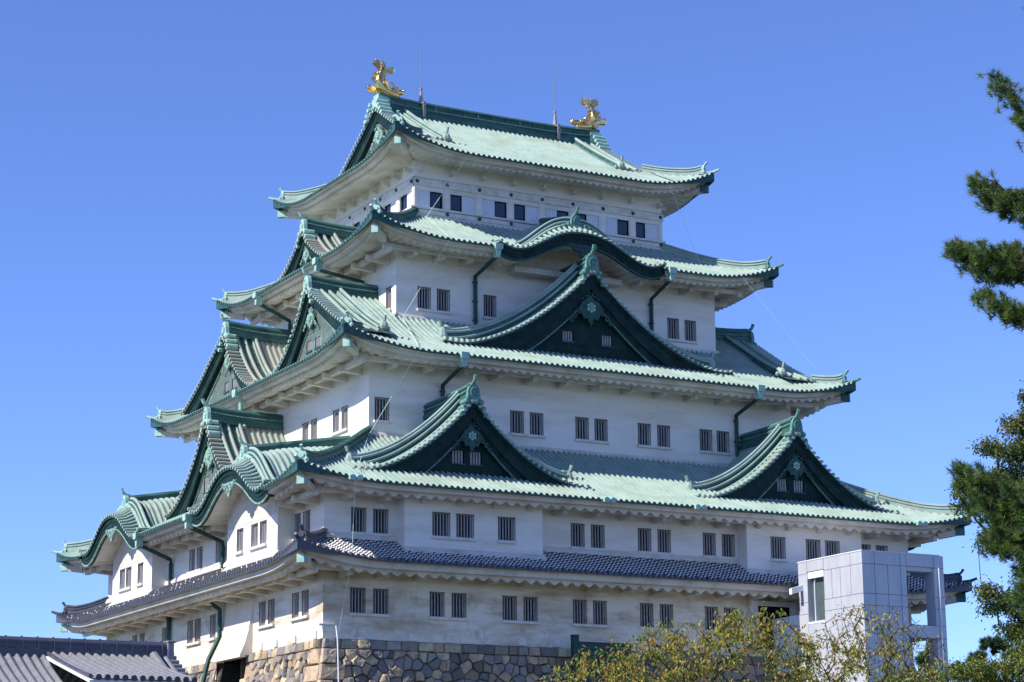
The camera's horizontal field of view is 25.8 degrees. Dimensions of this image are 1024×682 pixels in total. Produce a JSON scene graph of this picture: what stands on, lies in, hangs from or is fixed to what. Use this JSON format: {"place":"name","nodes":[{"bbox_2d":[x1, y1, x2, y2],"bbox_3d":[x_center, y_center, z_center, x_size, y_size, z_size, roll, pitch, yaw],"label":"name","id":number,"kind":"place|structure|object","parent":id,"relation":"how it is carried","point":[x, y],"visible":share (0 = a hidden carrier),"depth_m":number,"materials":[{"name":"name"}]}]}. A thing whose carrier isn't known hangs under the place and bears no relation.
{"place":"outdoors","nodes":[
{"label":"outdoors","id":0,"kind":"place"},
{"bbox_2d":[0,0,1023,681],"label":"sky","id":1,"kind":"structure","parent":0,"point":[145,145],"materials":[{"name":"blue"}]},
{"label":"ground","id":2,"kind":"structure","parent":0,"visible":0},
{"bbox_2d":[0,635,197,681],"bbox_3d":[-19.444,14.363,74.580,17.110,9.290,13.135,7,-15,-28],"label":"gatehouse","id":3,"kind":"object","parent":2,"relation":"on","point":[34,659],"visible":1,"depth_m":76.64,"materials":[{"name":"grey tile"}]},
{"bbox_2d":[139,638,917,681],"bbox_3d":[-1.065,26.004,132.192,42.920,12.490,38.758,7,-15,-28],"label":"stone wall","id":4,"kind":"structure","parent":2,"relation":"on","point":[360,661],"depth_m":114.00,"materials":[{"name":"beige stone"}]},
{"bbox_2d":[51,91,977,681],"bbox_3d":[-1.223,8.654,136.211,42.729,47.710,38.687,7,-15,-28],"label":"castle keep","id":5,"kind":"structure","parent":4,"relation":"on","point":[495,379],"depth_m":125.70,"materials":[{"name":"white paint"}]},
{"bbox_2d":[187,620,192,643],"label":"window","id":6,"kind":"structure","parent":5,"relation":"in","point":[191,623],"depth_m":127.13,"materials":[{"name":"black"}]},
{"bbox_2d":[189,549,194,571],"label":"window","id":7,"kind":"structure","parent":5,"relation":"in","point":[193,552],"depth_m":128.00,"materials":[{"name":"black"}]},
{"bbox_2d":[195,618,200,640],"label":"window","id":8,"kind":"structure","parent":5,"relation":"in","point":[199,621],"depth_m":126.11,"materials":[{"name":"black"}]},
{"bbox_2d":[197,546,202,568],"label":"window","id":9,"kind":"structure","parent":5,"relation":"in","point":[201,550],"depth_m":126.97,"materials":[{"name":"black"}]},
{"bbox_2d":[210,614,215,637],"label":"window","id":10,"kind":"structure","parent":5,"relation":"in","point":[214,617],"depth_m":124.12,"materials":[{"name":"black"}]},
{"bbox_2d":[215,543,221,562],"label":"window","id":11,"kind":"structure","parent":5,"relation":"in","point":[219,547],"depth_m":124.51,"materials":[{"name":"black"}]},
{"bbox_2d":[259,601,265,625],"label":"window","id":12,"kind":"structure","parent":5,"relation":"in","point":[263,605],"depth_m":118.09,"materials":[{"name":"black metal"}]},
{"bbox_2d":[268,598,274,623],"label":"window","id":13,"kind":"structure","parent":5,"relation":"in","point":[272,602],"depth_m":117.06,"materials":[{"name":"black"}]},
{"bbox_2d":[292,592,298,617],"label":"window","id":14,"kind":"structure","parent":5,"relation":"in","point":[296,596],"depth_m":114.37,"materials":[{"name":"black"}]},
{"bbox_2d":[294,513,300,533],"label":"window","id":15,"kind":"structure","parent":5,"relation":"in","point":[298,517],"depth_m":115.19,"materials":[{"name":"black"}]},
{"bbox_2d":[302,589,308,614],"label":"window","id":16,"kind":"structure","parent":5,"relation":"in","point":[306,593],"depth_m":113.26,"materials":[{"name":"black"}]},
{"bbox_2d":[302,422,308,439],"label":"window","id":17,"kind":"structure","parent":5,"relation":"in","point":[306,426],"depth_m":127.25,"materials":[{"name":"white"}]},
{"bbox_2d":[303,510,309,530],"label":"window","id":18,"kind":"structure","parent":5,"relation":"in","point":[307,522],"depth_m":114.18,"materials":[{"name":"black"}]},
{"bbox_2d":[311,418,316,438],"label":"window","id":19,"kind":"structure","parent":5,"relation":"in","point":[315,422],"depth_m":126.17,"materials":[{"name":"white"}]},
{"bbox_2d":[333,409,338,431],"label":"window","id":20,"kind":"structure","parent":5,"relation":"in","point":[337,413],"depth_m":123.64,"materials":[{"name":"white"}]},
{"bbox_2d":[335,626,338,681],"bbox_3d":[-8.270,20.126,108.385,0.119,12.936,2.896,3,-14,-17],"label":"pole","id":21,"kind":"object","parent":5,"relation":"attached to","point":[337,653],"visible":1,"depth_m":110.45,"materials":[{"name":"white metal"}]},
{"bbox_2d":[341,405,347,429],"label":"window","id":22,"kind":"structure","parent":5,"relation":"in","point":[345,419],"depth_m":122.61,"materials":[{"name":"white"}]},
{"bbox_2d":[350,587,365,612],"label":"window","id":23,"kind":"structure","parent":5,"relation":"in","point":[356,595],"depth_m":112.35,"materials":[{"name":"black metal"}]},
{"bbox_2d":[351,507,366,531],"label":"window","id":24,"kind":"structure","parent":5,"relation":"in","point":[358,514],"depth_m":113.23,"materials":[{"name":"black wood"}]},
{"bbox_2d":[354,219,363,226],"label":"window","id":25,"kind":"structure","parent":5,"relation":"in","point":[357,224],"depth_m":137.00,"materials":[{"name":"blue glass"}]},
{"bbox_2d":[373,588,388,613],"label":"window","id":26,"kind":"structure","parent":5,"relation":"in","point":[379,596],"depth_m":112.96,"materials":[{"name":"black metal"}]},
{"bbox_2d":[373,508,388,533],"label":"window","id":27,"kind":"structure","parent":5,"relation":"in","point":[378,516],"depth_m":113.82,"materials":[{"name":"black"}]},
{"bbox_2d":[374,397,389,420],"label":"window","id":28,"kind":"structure","parent":5,"relation":"in","point":[380,404],"depth_m":120.42,"materials":[{"name":"black"}]},
{"bbox_2d":[366,58,404,97],"bbox_3d":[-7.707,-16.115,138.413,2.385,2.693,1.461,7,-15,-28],"label":"fish statue","id":29,"kind":"object","parent":5,"relation":"on","point":[381,82],"visible":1,"depth_m":138.17,"materials":[{"name":"gold metal"}]},
{"bbox_2d":[386,286,391,307],"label":"window","id":30,"kind":"structure","parent":5,"relation":"in","point":[389,293],"depth_m":126.63,"materials":[{"name":"black"}]},
{"bbox_2d":[385,200,395,211],"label":"window","id":31,"kind":"structure","parent":5,"relation":"in","point":[391,207],"depth_m":132.80,"materials":[{"name":"white glass"}]},
{"bbox_2d":[401,191,411,210],"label":"window","id":32,"kind":"structure","parent":5,"relation":"in","point":[406,201],"depth_m":131.26,"materials":[{"name":"white glass"}]},
{"bbox_2d":[419,45,425,117],"bbox_3d":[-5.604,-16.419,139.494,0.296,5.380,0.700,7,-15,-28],"label":"lightning rod","id":33,"kind":"object","parent":5,"relation":"on","point":[422,101],"visible":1,"depth_m":139.27,"materials":[{"name":"silver metal"}]},
{"bbox_2d":[417,286,430,308],"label":"window","id":34,"kind":"structure","parent":5,"relation":"in","point":[423,293],"depth_m":126.63,"materials":[{"name":"black"}]},
{"bbox_2d":[418,190,441,208],"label":"window","id":35,"kind":"structure","parent":5,"relation":"in","point":[425,198],"depth_m":130.65,"materials":[{"name":"blue glass"}]},
{"bbox_2d":[429,591,444,616],"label":"window","id":36,"kind":"structure","parent":5,"relation":"in","point":[435,598],"depth_m":114.46,"materials":[{"name":"black"}]},
{"bbox_2d":[437,289,449,311],"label":"window","id":37,"kind":"structure","parent":5,"relation":"in","point":[441,295],"depth_m":127.19,"materials":[{"name":"black wood"}]},
{"bbox_2d":[451,593,466,617],"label":"window","id":38,"kind":"structure","parent":5,"relation":"in","point":[457,600],"depth_m":115.04,"materials":[{"name":"black"}]},
{"bbox_2d":[450,195,474,213],"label":"window","id":39,"kind":"structure","parent":5,"relation":"in","point":[457,203],"depth_m":131.67,"materials":[{"name":"blue glass"}]},
{"bbox_2d":[483,294,496,316],"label":"window","id":40,"kind":"structure","parent":5,"relation":"in","point":[488,301],"depth_m":128.62,"materials":[{"name":"black"}]},
{"bbox_2d":[482,199,505,217],"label":"window","id":41,"kind":"structure","parent":5,"relation":"in","point":[490,208],"depth_m":132.67,"materials":[{"name":"blue glass"}]},
{"bbox_2d":[502,595,516,619],"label":"window","id":42,"kind":"structure","parent":5,"relation":"in","point":[508,602],"depth_m":116.40,"materials":[{"name":"black metal"}]},
{"bbox_2d":[510,410,523,433],"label":"window","id":43,"kind":"structure","parent":5,"relation":"in","point":[515,418],"depth_m":124.30,"materials":[{"name":"black wood"}]},
{"bbox_2d":[514,204,537,222],"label":"window","id":44,"kind":"structure","parent":5,"relation":"in","point":[521,212],"depth_m":133.68,"materials":[{"name":"blue glass"}]},
{"bbox_2d":[523,597,537,620],"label":"window","id":45,"kind":"structure","parent":5,"relation":"in","point":[528,604],"depth_m":116.97,"materials":[{"name":"black"}]},
{"bbox_2d":[530,412,543,434],"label":"window","id":46,"kind":"structure","parent":5,"relation":"in","point":[535,420],"depth_m":124.88,"materials":[{"name":"black wood"}]},
{"bbox_2d":[553,65,559,139],"bbox_3d":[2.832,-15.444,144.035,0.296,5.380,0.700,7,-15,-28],"label":"lightning rod","id":47,"kind":"object","parent":5,"relation":"on","point":[556,124],"visible":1,"depth_m":143.83,"materials":[{"name":"silver metal"}]},
{"bbox_2d":[545,209,567,217],"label":"window","id":48,"kind":"structure","parent":5,"relation":"in","point":[548,212],"depth_m":134.63,"materials":[{"name":"blue glass"}]},
{"bbox_2d":[570,523,584,546],"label":"window","id":49,"kind":"structure","parent":5,"relation":"in","point":[576,531],"depth_m":119.31,"materials":[{"name":"black"}]},
{"bbox_2d":[573,599,586,623],"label":"window","id":50,"kind":"structure","parent":5,"relation":"in","point":[578,606],"depth_m":118.44,"materials":[{"name":"black"}]},
{"bbox_2d":[575,417,588,439],"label":"window","id":51,"kind":"structure","parent":5,"relation":"in","point":[580,424],"depth_m":126.26,"materials":[{"name":"black"}]},
{"bbox_2d":[577,214,598,228],"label":"window","id":52,"kind":"structure","parent":5,"relation":"in","point":[594,220],"depth_m":135.85,"materials":[{"name":"blue glass"}]},
{"bbox_2d":[570,97,607,128],"bbox_3d":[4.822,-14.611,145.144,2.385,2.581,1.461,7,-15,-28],"label":"fish statue","id":53,"kind":"object","parent":5,"relation":"on","point":[591,120],"visible":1,"depth_m":145.00,"materials":[{"name":"gold metal"}]},
{"bbox_2d":[591,524,604,547],"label":"window","id":54,"kind":"structure","parent":5,"relation":"in","point":[596,532],"depth_m":119.89,"materials":[{"name":"black"}]},
{"bbox_2d":[593,600,606,624],"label":"window","id":55,"kind":"structure","parent":5,"relation":"in","point":[598,607],"depth_m":119.02,"materials":[{"name":"black"}]},
{"bbox_2d":[594,418,607,440],"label":"window","id":56,"kind":"structure","parent":5,"relation":"in","point":[599,426],"depth_m":126.85,"materials":[{"name":"black wood"}]},
{"bbox_2d":[606,218,628,235],"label":"window","id":57,"kind":"structure","parent":5,"relation":"in","point":[614,226],"depth_m":136.70,"materials":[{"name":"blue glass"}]},
{"bbox_2d":[637,528,650,550],"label":"window","id":58,"kind":"structure","parent":5,"relation":"in","point":[642,534],"depth_m":121.24,"materials":[{"name":"black"}]},
{"bbox_2d":[637,423,650,444],"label":"window","id":59,"kind":"structure","parent":5,"relation":"in","point":[642,429],"depth_m":128.22,"materials":[{"name":"black"}]},
{"bbox_2d":[640,603,653,626],"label":"window","id":60,"kind":"structure","parent":5,"relation":"in","point":[645,618],"depth_m":120.36,"materials":[{"name":"black"}]},
{"bbox_2d":[636,222,657,239],"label":"window","id":61,"kind":"structure","parent":5,"relation":"in","point":[648,231],"depth_m":137.72,"materials":[{"name":"blue glass"}]},
{"bbox_2d":[657,425,669,446],"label":"window","id":62,"kind":"structure","parent":5,"relation":"in","point":[661,431],"depth_m":128.84,"materials":[{"name":"black wood"}]},
{"bbox_2d":[657,529,670,552],"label":"window","id":63,"kind":"structure","parent":5,"relation":"in","point":[662,535],"depth_m":121.88,"materials":[{"name":"black"}]},
{"bbox_2d":[659,604,672,627],"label":"window","id":64,"kind":"structure","parent":5,"relation":"in","point":[664,610],"depth_m":120.98,"materials":[{"name":"black"}]},
{"bbox_2d":[667,318,678,338],"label":"window","id":65,"kind":"structure","parent":5,"relation":"in","point":[671,324],"depth_m":134.47,"materials":[{"name":"black"}]},
{"bbox_2d":[684,320,695,340],"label":"window","id":66,"kind":"structure","parent":5,"relation":"in","point":[689,331],"depth_m":135.09,"materials":[{"name":"black wood"}]},
{"bbox_2d":[699,429,711,450],"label":"window","id":67,"kind":"structure","parent":5,"relation":"in","point":[704,435],"depth_m":130.20,"materials":[{"name":"black"}]},
{"bbox_2d":[702,532,715,555],"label":"window","id":68,"kind":"structure","parent":5,"relation":"in","point":[707,539],"depth_m":123.27,"materials":[{"name":"black"}]},
{"bbox_2d":[705,606,717,629],"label":"window","id":69,"kind":"structure","parent":5,"relation":"in","point":[709,611],"depth_m":122.32,"materials":[{"name":"black"}]},
{"bbox_2d":[717,431,729,452],"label":"window","id":70,"kind":"structure","parent":5,"relation":"in","point":[721,437],"depth_m":130.78,"materials":[{"name":"black"}]},
{"bbox_2d":[721,534,734,556],"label":"window","id":71,"kind":"structure","parent":5,"relation":"in","point":[726,540],"depth_m":123.85,"materials":[{"name":"black wood"}]},
{"bbox_2d":[724,607,736,630],"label":"window","id":72,"kind":"structure","parent":5,"relation":"in","point":[726,610],"depth_m":122.94,"materials":[{"name":"black"}]},
{"bbox_2d":[748,600,796,648],"bbox_3d":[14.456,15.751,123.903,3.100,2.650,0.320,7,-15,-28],"label":"side doorway","id":73,"kind":"structure","parent":5,"relation":"in","point":[789,608],"depth_m":123.73,"materials":[{"name":"paint"}]},
{"bbox_2d":[861,544,870,549],"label":"window","id":74,"kind":"structure","parent":5,"relation":"in","point":[863,547],"depth_m":128.44,"materials":[{"name":"black"}]},
{"bbox_2d":[876,545,887,550],"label":"window","id":75,"kind":"structure","parent":5,"relation":"in","point":[882,548],"depth_m":128.97,"materials":[{"name":"black"}]},
{"bbox_2d":[570,634,631,681],"bbox_3d":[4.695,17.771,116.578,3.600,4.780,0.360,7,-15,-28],"label":"board fence","id":76,"kind":"object","parent":4,"relation":"on","point":[576,644],"visible":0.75,"depth_m":116.58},
{"bbox_2d":[539,601,826,681],"bbox_3d":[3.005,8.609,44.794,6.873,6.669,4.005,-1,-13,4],"label":"cherry tree","id":77,"kind":"object","parent":2,"relation":"on","point":[670,673],"visible":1,"depth_m":44.59,"materials":[{"name":"green plant"}]},
{"bbox_2d":[773,549,948,681],"bbox_3d":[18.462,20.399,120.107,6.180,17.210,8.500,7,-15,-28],"label":"elevator tower","id":78,"kind":"structure","parent":2,"relation":"on","point":[829,584],"depth_m":118.61,"materials":[{"name":"metal"}]},
{"bbox_2d":[808,569,824,623],"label":"window","id":79,"kind":"structure","parent":78,"relation":"in","point":[817,577],"depth_m":120.71,"materials":[{"name":"grey glass"}]},
{"bbox_2d":[779,602,955,681],"bbox_3d":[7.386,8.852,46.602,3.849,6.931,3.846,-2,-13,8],"label":"cherry tree","id":80,"kind":"object","parent":2,"relation":"on","point":[848,667],"visible":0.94,"depth_m":46.67,"materials":[{"name":"green plant"}]},
{"bbox_2d":[913,641,929,681],"bbox_3d":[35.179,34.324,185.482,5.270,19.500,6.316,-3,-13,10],"label":"pine tree","id":81,"kind":"object","parent":2,"relation":"on","point":[918,659],"visible":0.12,"depth_m":185.85,"materials":[{"name":"green plant"}]},
{"bbox_2d":[871,635,1023,681],"bbox_3d":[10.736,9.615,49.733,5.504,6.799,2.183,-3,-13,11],"label":"leafy tree","id":82,"kind":"object","parent":2,"relation":"on","point":[1004,669],"visible":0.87,"depth_m":50.09,"materials":[{"name":"green plant"}]},
{"bbox_2d":[948,649,998,681],"bbox_3d":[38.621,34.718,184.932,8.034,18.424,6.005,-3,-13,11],"label":"pine tree","id":83,"kind":"object","parent":2,"relation":"on","point":[976,653],"visible":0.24,"depth_m":185.66,"materials":[{"name":"green plant"}]},
{"bbox_2d":[939,5,1023,620],"bbox_3d":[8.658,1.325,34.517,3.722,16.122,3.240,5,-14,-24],"label":"pine tree","id":84,"kind":"object","parent":2,"relation":"on","point":[1005,262],"visible":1,"depth_m":35.00,"materials":[{"name":"green plant"}]},
{"bbox_2d":[944,380,1023,666],"bbox_3d":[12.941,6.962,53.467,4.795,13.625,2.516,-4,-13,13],"label":"broadleaf tree","id":85,"kind":"object","parent":2,"relation":"on","point":[1012,452],"visible":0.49,"depth_m":54.01,"materials":[{"name":"green plant"}]},
{"bbox_2d":[962,619,1023,681],"bbox_3d":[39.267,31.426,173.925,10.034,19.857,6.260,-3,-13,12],"label":"pine tree","id":86,"kind":"object","parent":2,"relation":"on","point":[995,644],"visible":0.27,"depth_m":175.23,"materials":[{"name":"green plant"}]}
]}

